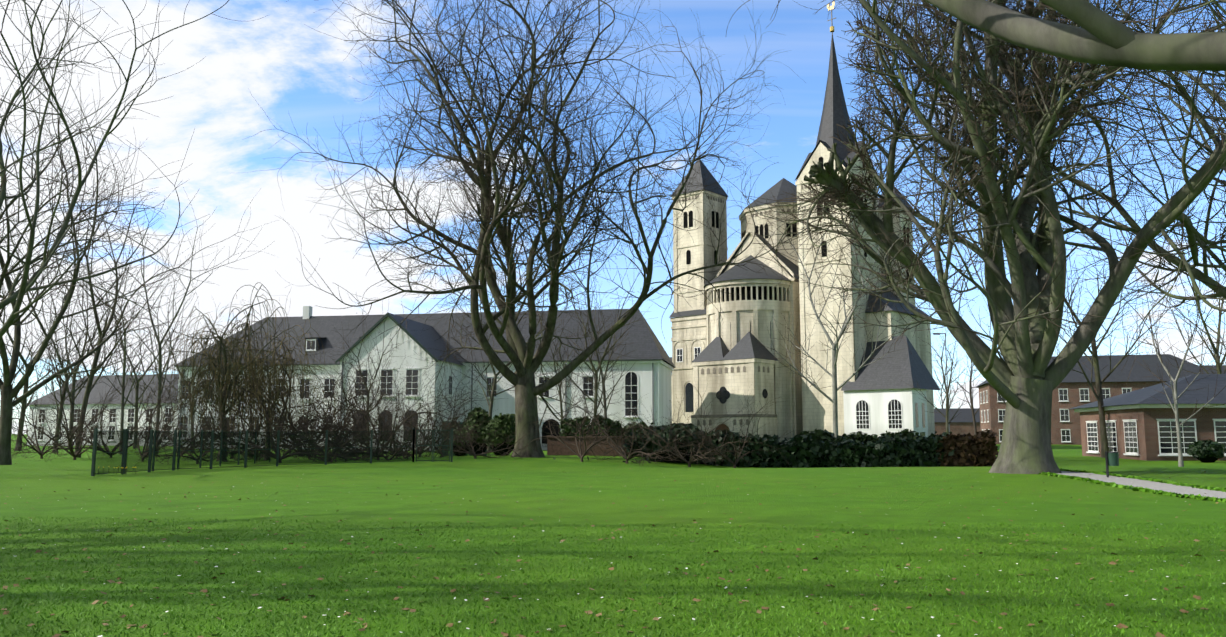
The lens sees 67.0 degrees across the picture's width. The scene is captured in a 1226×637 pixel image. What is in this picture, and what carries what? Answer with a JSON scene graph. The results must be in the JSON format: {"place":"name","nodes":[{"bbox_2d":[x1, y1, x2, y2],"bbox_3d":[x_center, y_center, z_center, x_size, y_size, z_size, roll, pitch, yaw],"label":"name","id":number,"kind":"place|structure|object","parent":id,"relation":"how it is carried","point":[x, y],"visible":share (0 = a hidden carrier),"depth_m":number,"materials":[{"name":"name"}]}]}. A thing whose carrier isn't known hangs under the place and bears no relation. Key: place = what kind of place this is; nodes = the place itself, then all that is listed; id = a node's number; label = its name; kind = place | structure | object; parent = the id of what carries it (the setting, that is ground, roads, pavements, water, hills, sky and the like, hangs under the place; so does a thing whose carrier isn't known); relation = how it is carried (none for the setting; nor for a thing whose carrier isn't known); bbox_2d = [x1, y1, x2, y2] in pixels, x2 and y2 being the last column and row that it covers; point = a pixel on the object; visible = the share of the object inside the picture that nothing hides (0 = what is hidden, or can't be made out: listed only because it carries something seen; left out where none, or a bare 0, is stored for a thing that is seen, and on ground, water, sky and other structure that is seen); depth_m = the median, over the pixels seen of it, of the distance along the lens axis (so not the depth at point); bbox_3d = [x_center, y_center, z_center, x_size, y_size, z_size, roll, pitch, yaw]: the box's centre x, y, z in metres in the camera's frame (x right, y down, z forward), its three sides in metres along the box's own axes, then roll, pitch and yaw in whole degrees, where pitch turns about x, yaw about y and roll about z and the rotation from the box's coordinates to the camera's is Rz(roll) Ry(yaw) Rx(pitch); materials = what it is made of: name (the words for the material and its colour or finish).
{"place":"outdoors","nodes":[
{"label":"outdoors","id":0,"kind":"place"},
{"bbox_2d":[27,374,178,445],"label":"white building","id":1,"kind":"structure","parent":0,"point":[97,390],"depth_m":134.98,"materials":[{"name":"paint"}]},
{"bbox_2d":[0,434,1225,636],"bbox_3d":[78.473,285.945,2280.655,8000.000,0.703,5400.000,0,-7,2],"label":"lawn","id":2,"kind":"structure","parent":0,"point":[655,491],"depth_m":15.21,"materials":[{"name":"green plant"}]},
{"bbox_2d":[0,307,51,400],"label":"distant tree","id":3,"kind":"object","parent":2,"relation":"on","point":[18,371],"visible":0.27,"depth_m":145.26,"materials":[{"name":"brown plant"}]},
{"bbox_2d":[0,259,96,450],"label":"tree","id":4,"kind":"object","parent":2,"relation":"on","point":[23,406],"visible":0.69,"depth_m":97.22,"materials":[{"name":"brown plant"}]},
{"bbox_2d":[21,318,94,395],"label":"distant tree","id":5,"kind":"object","parent":2,"relation":"on","point":[58,365],"visible":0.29,"depth_m":153.39,"materials":[{"name":"brown plant"}]},
{"bbox_2d":[0,377,121,458],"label":"bare shrub","id":6,"kind":"object","parent":2,"relation":"on","point":[31,445],"visible":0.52,"depth_m":66.88,"materials":[{"name":"brown plant"}]},
{"bbox_2d":[26,269,127,447],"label":"tree","id":7,"kind":"object","parent":2,"relation":"on","point":[72,394],"visible":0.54,"depth_m":102.60,"materials":[{"name":"brown plant"}]},
{"bbox_2d":[30,271,131,452],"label":"garden tree","id":8,"kind":"object","parent":2,"relation":"on","point":[54,346],"visible":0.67,"depth_m":86.89,"materials":[{"name":"brown plant"}]},
{"bbox_2d":[0,326,169,461],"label":"bare shrub","id":9,"kind":"object","parent":2,"relation":"on","point":[70,446],"visible":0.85,"depth_m":62.50,"materials":[{"name":"brown plant"}]},
{"bbox_2d":[19,163,168,457],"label":"slim tree","id":10,"kind":"object","parent":2,"relation":"on","point":[89,386],"visible":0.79,"depth_m":71.53,"materials":[{"name":"brown plant"}]},
{"bbox_2d":[11,349,190,459],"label":"bare shrub","id":11,"kind":"object","parent":2,"relation":"on","point":[98,446],"visible":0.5,"depth_m":68.29,"materials":[{"name":"brown plant"}]},
{"bbox_2d":[64,343,138,379],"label":"distant tree","id":12,"kind":"object","parent":2,"relation":"on","point":[103,366],"visible":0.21,"depth_m":163.57,"materials":[{"name":"brown plant"}]},
{"bbox_2d":[60,248,167,453],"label":"slim tree","id":13,"kind":"object","parent":2,"relation":"on","point":[123,390],"visible":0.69,"depth_m":81.31,"materials":[{"name":"brown plant"}]},
{"bbox_2d":[98,467,135,474],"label":"daffodils","id":14,"kind":"object","parent":2,"relation":"on","point":[121,470],"visible":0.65,"depth_m":39.68,"materials":[{"name":"yellow plant"}]},
{"bbox_2d":[0,0,267,338],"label":"tree","id":15,"kind":"object","parent":2,"relation":"on","point":[25,286],"visible":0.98,"depth_m":45.64,"materials":[{"name":"brown plant"}]},
{"bbox_2d":[0,5,278,464],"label":"tree","id":16,"kind":"object","parent":2,"relation":"on","point":[9,392],"visible":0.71,"depth_m":54.07,"materials":[{"name":"brown plant"}]},
{"bbox_2d":[97,299,191,448],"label":"tree","id":17,"kind":"object","parent":2,"relation":"on","point":[136,395],"visible":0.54,"depth_m":106.14,"materials":[{"name":"brown plant"}]},
{"bbox_2d":[119,317,196,374],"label":"distant tree","id":18,"kind":"object","parent":2,"relation":"on","point":[143,370],"visible":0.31,"depth_m":151.93,"materials":[{"name":"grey plant"}]},
{"bbox_2d":[100,327,235,461],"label":"bare shrub","id":19,"kind":"object","parent":2,"relation":"on","point":[165,425],"visible":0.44,"depth_m":61.69,"materials":[{"name":"brown plant"}]},
{"bbox_2d":[96,187,271,454],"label":"slim tree","id":20,"kind":"object","parent":2,"relation":"on","point":[159,371],"visible":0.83,"depth_m":75.32,"materials":[{"name":"brown plant"}]},
{"bbox_2d":[152,288,230,443],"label":"garden tree","id":21,"kind":"object","parent":2,"relation":"on","point":[192,431],"visible":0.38,"depth_m":83.98,"materials":[{"name":"brown plant"}]},
{"bbox_2d":[129,390,264,464],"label":"bare shrub","id":22,"kind":"object","parent":2,"relation":"on","point":[203,444],"visible":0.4,"depth_m":55.49,"materials":[{"name":"brown plant"}]},
{"bbox_2d":[152,345,257,456],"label":"bare shrub","id":23,"kind":"object","parent":2,"relation":"on","point":[201,427],"visible":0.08,"depth_m":65.86,"materials":[{"name":"brown plant"}]},
{"bbox_2d":[110,322,337,463],"bbox_3d":[-24.449,4.713,61.835,14.320,10.904,12.643,0,-7,2],"label":"bare shrub","id":24,"kind":"object","parent":2,"relation":"on","point":[275,444],"visible":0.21,"depth_m":59.99,"materials":[{"name":"brown plant"}]},
{"bbox_2d":[68,285,412,463],"bbox_3d":[-21.267,3.629,57.330,20.211,11.805,10.800,0,-7,2],"label":"bare shrub","id":25,"kind":"object","parent":2,"relation":"on","point":[273,455],"visible":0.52,"depth_m":56.55,"materials":[{"name":"brown plant"}]},
{"bbox_2d":[151,318,331,458],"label":"bare shrub","id":26,"kind":"object","parent":2,"relation":"on","point":[233,416],"visible":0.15,"depth_m":65.62,"materials":[{"name":"brown plant"}]},
{"bbox_2d":[150,282,334,461],"bbox_3d":[-23.535,3.156,59.893,11.057,12.034,14.163,2,-7,-19],"label":"weeping tree","id":27,"kind":"object","parent":2,"relation":"on","point":[220,375],"visible":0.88,"depth_m":57.89,"materials":[{"name":"brown plant"}]},
{"bbox_2d":[142,341,378,458],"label":"bare shrub","id":28,"kind":"object","parent":2,"relation":"on","point":[287,413],"visible":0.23,"depth_m":69.35,"materials":[{"name":"brown plant"}]},
{"bbox_2d":[208,319,327,459],"bbox_3d":[-23.239,4.516,61.676,8.382,9.766,7.468,0,-7,2],"label":"weeping tree","id":29,"kind":"object","parent":2,"relation":"on","point":[286,359],"visible":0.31,"depth_m":61.34,"materials":[{"name":"brown plant"}]},
{"bbox_2d":[160,337,410,459],"bbox_3d":[-21.969,5.338,63.953,17.061,9.469,14.877,3,-8,-26],"label":"bare shrub","id":30,"kind":"object","parent":2,"relation":"on","point":[324,427],"visible":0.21,"depth_m":63.97,"materials":[{"name":"brown plant"}]},
{"bbox_2d":[91,421,486,475],"bbox_3d":[-15.503,7.827,59.386,12.195,2.837,44.050,0,-7,2],"label":"garden fence","id":31,"kind":"object","parent":2,"relation":"on","point":[124,452],"visible":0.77,"depth_m":46.17,"materials":[{"name":"black"}]},
{"bbox_2d":[181,332,414,462],"bbox_3d":[-18.966,5.207,59.770,13.333,9.286,16.967,0,-7,2],"label":"bare shrub","id":32,"kind":"object","parent":2,"relation":"on","point":[314,442],"visible":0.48,"depth_m":58.73,"materials":[{"name":"brown plant"}]},
{"bbox_2d":[228,341,410,460],"bbox_3d":[-19.661,5.943,64.335,17.075,9.337,14.362,-6,-9,38],"label":"bare shrub","id":33,"kind":"object","parent":2,"relation":"on","point":[335,432],"visible":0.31,"depth_m":62.50,"materials":[{"name":"brown plant"}]},
{"bbox_2d":[293,334,438,455],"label":"bare shrub","id":34,"kind":"object","parent":2,"relation":"on","point":[356,393],"visible":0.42,"depth_m":73.35,"materials":[{"name":"brown plant"}]},
{"bbox_2d":[261,350,477,460],"bbox_3d":[-13.671,6.292,62.667,16.301,7.949,13.999,-4,-8,27],"label":"bare shrub","id":35,"kind":"object","parent":2,"relation":"on","point":[394,445],"visible":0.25,"depth_m":59.98,"materials":[{"name":"brown plant"}]},
{"bbox_2d":[328,301,420,451],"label":"garden tree","id":36,"kind":"object","parent":2,"relation":"on","point":[363,381],"visible":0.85,"depth_m":70.07,"materials":[{"name":"brown plant"}]},
{"bbox_2d":[215,317,542,462],"bbox_3d":[-15.424,4.323,60.346,18.884,11.030,16.224,-5,-9,33],"label":"bare shrub","id":37,"kind":"object","parent":2,"relation":"on","point":[321,459],"visible":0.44,"depth_m":57.98,"materials":[{"name":"brown plant"}]},
{"bbox_2d":[173,306,675,450],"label":"building","id":38,"kind":"structure","parent":2,"relation":"on","point":[652,368],"depth_m":99.14,"materials":[{"name":"paint"}]},
{"bbox_2d":[343,364,507,457],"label":"bare shrub","id":39,"kind":"object","parent":2,"relation":"on","point":[430,422],"visible":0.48,"depth_m":65.55,"materials":[{"name":"brown plant"}]},
{"bbox_2d":[353,367,505,458],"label":"bare shrub","id":40,"kind":"object","parent":2,"relation":"on","point":[440,447],"visible":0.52,"depth_m":61.85,"materials":[{"name":"brown plant"}]},
{"bbox_2d":[446,424,468,455],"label":"bush","id":41,"kind":"object","parent":2,"relation":"on","point":[463,447],"visible":0.15,"depth_m":68.12,"materials":[{"name":"green plant"}]},
{"bbox_2d":[382,376,549,458],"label":"bare shrub","id":42,"kind":"object","parent":2,"relation":"on","point":[471,452],"visible":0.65,"depth_m":59.50,"materials":[{"name":"brown plant"}]},
{"bbox_2d":[461,407,491,453],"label":"evergreen bush","id":43,"kind":"object","parent":2,"relation":"on","point":[480,414],"visible":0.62,"depth_m":66.05,"materials":[{"name":"green plant"}]},
{"bbox_2d":[482,413,515,455],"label":"evergreen bush","id":44,"kind":"object","parent":2,"relation":"on","point":[506,420],"visible":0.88,"depth_m":64.76,"materials":[{"name":"green plant"}]},
{"bbox_2d":[438,284,565,451],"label":"tree","id":45,"kind":"object","parent":2,"relation":"on","point":[494,383],"visible":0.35,"depth_m":85.02,"materials":[{"name":"brown plant"}]},
{"bbox_2d":[242,0,814,457],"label":"plane tree","id":46,"kind":"object","parent":2,"relation":"on","point":[516,348],"visible":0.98,"depth_m":61.79,"materials":[{"name":"brown plant"}]},
{"bbox_2d":[539,306,590,429],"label":"tree","id":47,"kind":"object","parent":2,"relation":"on","point":[561,407],"visible":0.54,"depth_m":89.39,"materials":[{"name":"brown plant"}]},
{"bbox_2d":[494,375,643,461],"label":"bare shrub","id":48,"kind":"object","parent":2,"relation":"on","point":[581,456],"visible":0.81,"depth_m":60.36,"materials":[{"name":"brown plant"}]},
{"bbox_2d":[547,436,641,455],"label":"garden wall","id":49,"kind":"structure","parent":2,"relation":"on","point":[555,449],"depth_m":67.33,"materials":[{"name":"brown brick"}]},
{"bbox_2d":[537,261,653,417],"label":"tree","id":50,"kind":"object","parent":2,"relation":"on","point":[597,370],"visible":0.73,"depth_m":85.75,"materials":[{"name":"brown plant"}]},
{"bbox_2d":[558,415,646,435],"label":"hedge","id":51,"kind":"object","parent":2,"relation":"on","point":[567,430],"visible":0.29,"depth_m":72.74,"materials":[{"name":"black"}]},
{"bbox_2d":[571,278,636,418],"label":"tree","id":52,"kind":"object","parent":2,"relation":"on","point":[605,407],"visible":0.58,"depth_m":88.63,"materials":[{"name":"brown plant"}]},
{"bbox_2d":[0,458,1224,636],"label":"dry leaves","id":53,"kind":"object","parent":2,"relation":"on","point":[1158,634],"visible":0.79,"depth_m":10.87,"materials":[{"name":"plant"}]},
{"bbox_2d":[11,469,1224,636],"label":"lawn daisies","id":54,"kind":"object","parent":2,"relation":"on","point":[597,555],"visible":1,"depth_m":10.77,"materials":[{"name":"white plant"}]},
{"bbox_2d":[522,339,714,465],"bbox_3d":[-0.704,5.508,59.176,10.704,8.359,13.697,3,-8,-25],"label":"bare shrub","id":55,"kind":"object","parent":2,"relation":"on","point":[623,454],"visible":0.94,"depth_m":59.32,"materials":[{"name":"brown plant"}]},
{"bbox_2d":[622,430,645,456],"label":"bush","id":56,"kind":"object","parent":2,"relation":"on","point":[634,442],"depth_m":67.04,"materials":[{"name":"green plant"}]},
{"bbox_2d":[641,423,704,462],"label":"evergreen bush","id":57,"kind":"object","parent":2,"relation":"on","point":[650,446],"visible":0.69,"depth_m":61.64,"materials":[{"name":"green plant"}]},
{"bbox_2d":[608,375,788,466],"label":"bare shrub","id":58,"kind":"object","parent":2,"relation":"on","point":[692,458],"visible":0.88,"depth_m":58.69,"materials":[{"name":"brown plant"}]},
{"bbox_2d":[665,383,790,467],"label":"bare shrub","id":59,"kind":"object","parent":2,"relation":"on","point":[722,454],"visible":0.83,"depth_m":59.60,"materials":[{"name":"brown plant"}]},
{"bbox_2d":[644,422,955,467],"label":"hedge","id":60,"kind":"object","parent":2,"relation":"on","point":[804,451],"visible":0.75,"depth_m":60.01,"materials":[{"name":"green plant"}]},
{"bbox_2d":[755,203,923,436],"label":"tree","id":61,"kind":"object","parent":2,"relation":"on","point":[835,389],"visible":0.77,"depth_m":82.95,"materials":[{"name":"brown plant"}]},
{"bbox_2d":[800,428,924,443],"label":"hedge","id":62,"kind":"object","parent":2,"relation":"on","point":[825,435],"visible":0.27,"depth_m":62.06,"materials":[{"name":"green plant"}]},
{"bbox_2d":[903,327,973,433],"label":"tree","id":63,"kind":"object","parent":2,"relation":"on","point":[947,396],"visible":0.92,"depth_m":90.38,"materials":[{"name":"brown plant"}]},
{"bbox_2d":[933,333,949,431],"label":"tall lamp post","id":64,"kind":"object","parent":2,"relation":"on","point":[946,366],"visible":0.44,"depth_m":94.89,"materials":[{"name":"grey metal"}]},
{"bbox_2d":[934,354,964,407],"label":"distant tree","id":65,"kind":"object","parent":2,"relation":"on","point":[946,385],"visible":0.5,"depth_m":255.99,"materials":[{"name":"grey plant"}]},
{"bbox_2d":[934,408,980,435],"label":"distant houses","id":66,"kind":"structure","parent":2,"relation":"on","point":[961,423],"depth_m":225.61,"materials":[{"name":"brick"}]},
{"bbox_2d":[936,429,998,466],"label":"hedge","id":67,"kind":"object","parent":2,"relation":"on","point":[978,449],"visible":0.92,"depth_m":58.29,"materials":[{"name":"black plant"}]},
{"bbox_2d":[712,0,1225,473],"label":"plane tree","id":68,"kind":"object","parent":2,"relation":"on","point":[1024,381],"visible":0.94,"depth_m":39.20,"materials":[{"name":"brown plant"}]},
{"bbox_2d":[947,330,991,434],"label":"distant tree","id":69,"kind":"object","parent":2,"relation":"on","point":[971,400],"visible":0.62,"depth_m":166.66,"materials":[{"name":"brown plant"}]},
{"bbox_2d":[964,295,1067,403],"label":"tree","id":70,"kind":"object","parent":2,"relation":"on","point":[1000,356],"visible":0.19,"depth_m":119.84,"materials":[{"name":"brown plant"}]},
{"bbox_2d":[857,0,1225,70],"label":"overhead tree","id":71,"kind":"object","parent":2,"relation":"on","point":[1100,37],"visible":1,"depth_m":6.29,"materials":[{"name":"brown plant"}]},
{"bbox_2d":[966,0,1225,323],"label":"tree","id":72,"kind":"object","parent":2,"relation":"on","point":[1205,279],"visible":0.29,"depth_m":49.94,"materials":[{"name":"brown plant"}]},
{"bbox_2d":[976,354,1216,444],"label":"tall brick building","id":73,"kind":"structure","parent":2,"relation":"on","point":[1072,389],"depth_m":144.67,"materials":[{"name":"brick"}]},
{"bbox_2d":[1051,194,1192,457],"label":"tree","id":74,"kind":"object","parent":2,"relation":"on","point":[1099,398],"visible":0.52,"depth_m":67.93,"materials":[{"name":"brown plant"}]},
{"bbox_2d":[1039,468,1225,501],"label":"path edge grass","id":75,"kind":"structure","parent":2,"relation":"on","point":[1165,493],"depth_m":31.26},
{"bbox_2d":[1070,374,1225,460],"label":"brick pavilion","id":76,"kind":"structure","parent":2,"relation":"on","point":[1140,424],"depth_m":62.86,"materials":[{"name":"brick"}]},
{"bbox_2d":[1086,277,1225,466],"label":"tree","id":77,"kind":"object","parent":2,"relation":"on","point":[1180,454],"visible":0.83,"depth_m":50.96,"materials":[{"name":"brown plant"}]},
{"bbox_2d":[1139,218,1225,376],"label":"tree","id":78,"kind":"object","parent":2,"relation":"on","point":[1216,356],"visible":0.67,"depth_m":93.70,"materials":[{"name":"brown plant"}]},
{"bbox_2d":[1187,439,1225,462],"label":"bush","id":79,"kind":"object","parent":2,"relation":"on","point":[1207,451],"visible":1,"depth_m":57.54,"materials":[{"name":"green plant"}]},
{"bbox_2d":[1198,365,1225,373],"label":"brick building","id":80,"kind":"structure","parent":2,"relation":"on","point":[1213,366],"depth_m":172.90,"materials":[{"name":"brick"}]},
{"bbox_2d":[1202,321,1225,364],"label":"distant tree","id":81,"kind":"object","parent":2,"relation":"on","point":[1213,351],"visible":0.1,"depth_m":198.05,"materials":[{"name":"grey plant"}]},
{"bbox_2d":[0,0,1225,433],"label":"sky","id":82,"kind":"structure","parent":0,"point":[285,64],"materials":[{"name":"blue"}]},
{"bbox_2d":[669,1,939,441],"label":"abbey church","id":83,"kind":"structure","parent":0,"point":[878,397],"depth_m":109.44,"materials":[{"name":"stone"}]},
{"bbox_2d":[1056,471,1225,498],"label":"foot path","id":84,"kind":"structure","parent":0,"point":[1158,486],"depth_m":32.08,"materials":[{"name":"grey concrete"}]},
{"bbox_2d":[1105,452,1118,476],"bbox_3d":[19.583,5.718,36.261,0.432,1.000,0.432,7,-10,-43],"label":"litter bin","id":85,"kind":"object","parent":84,"relation":"on","point":[1111,458],"visible":0.96,"depth_m":36.17,"materials":[{"name":"green metal"}]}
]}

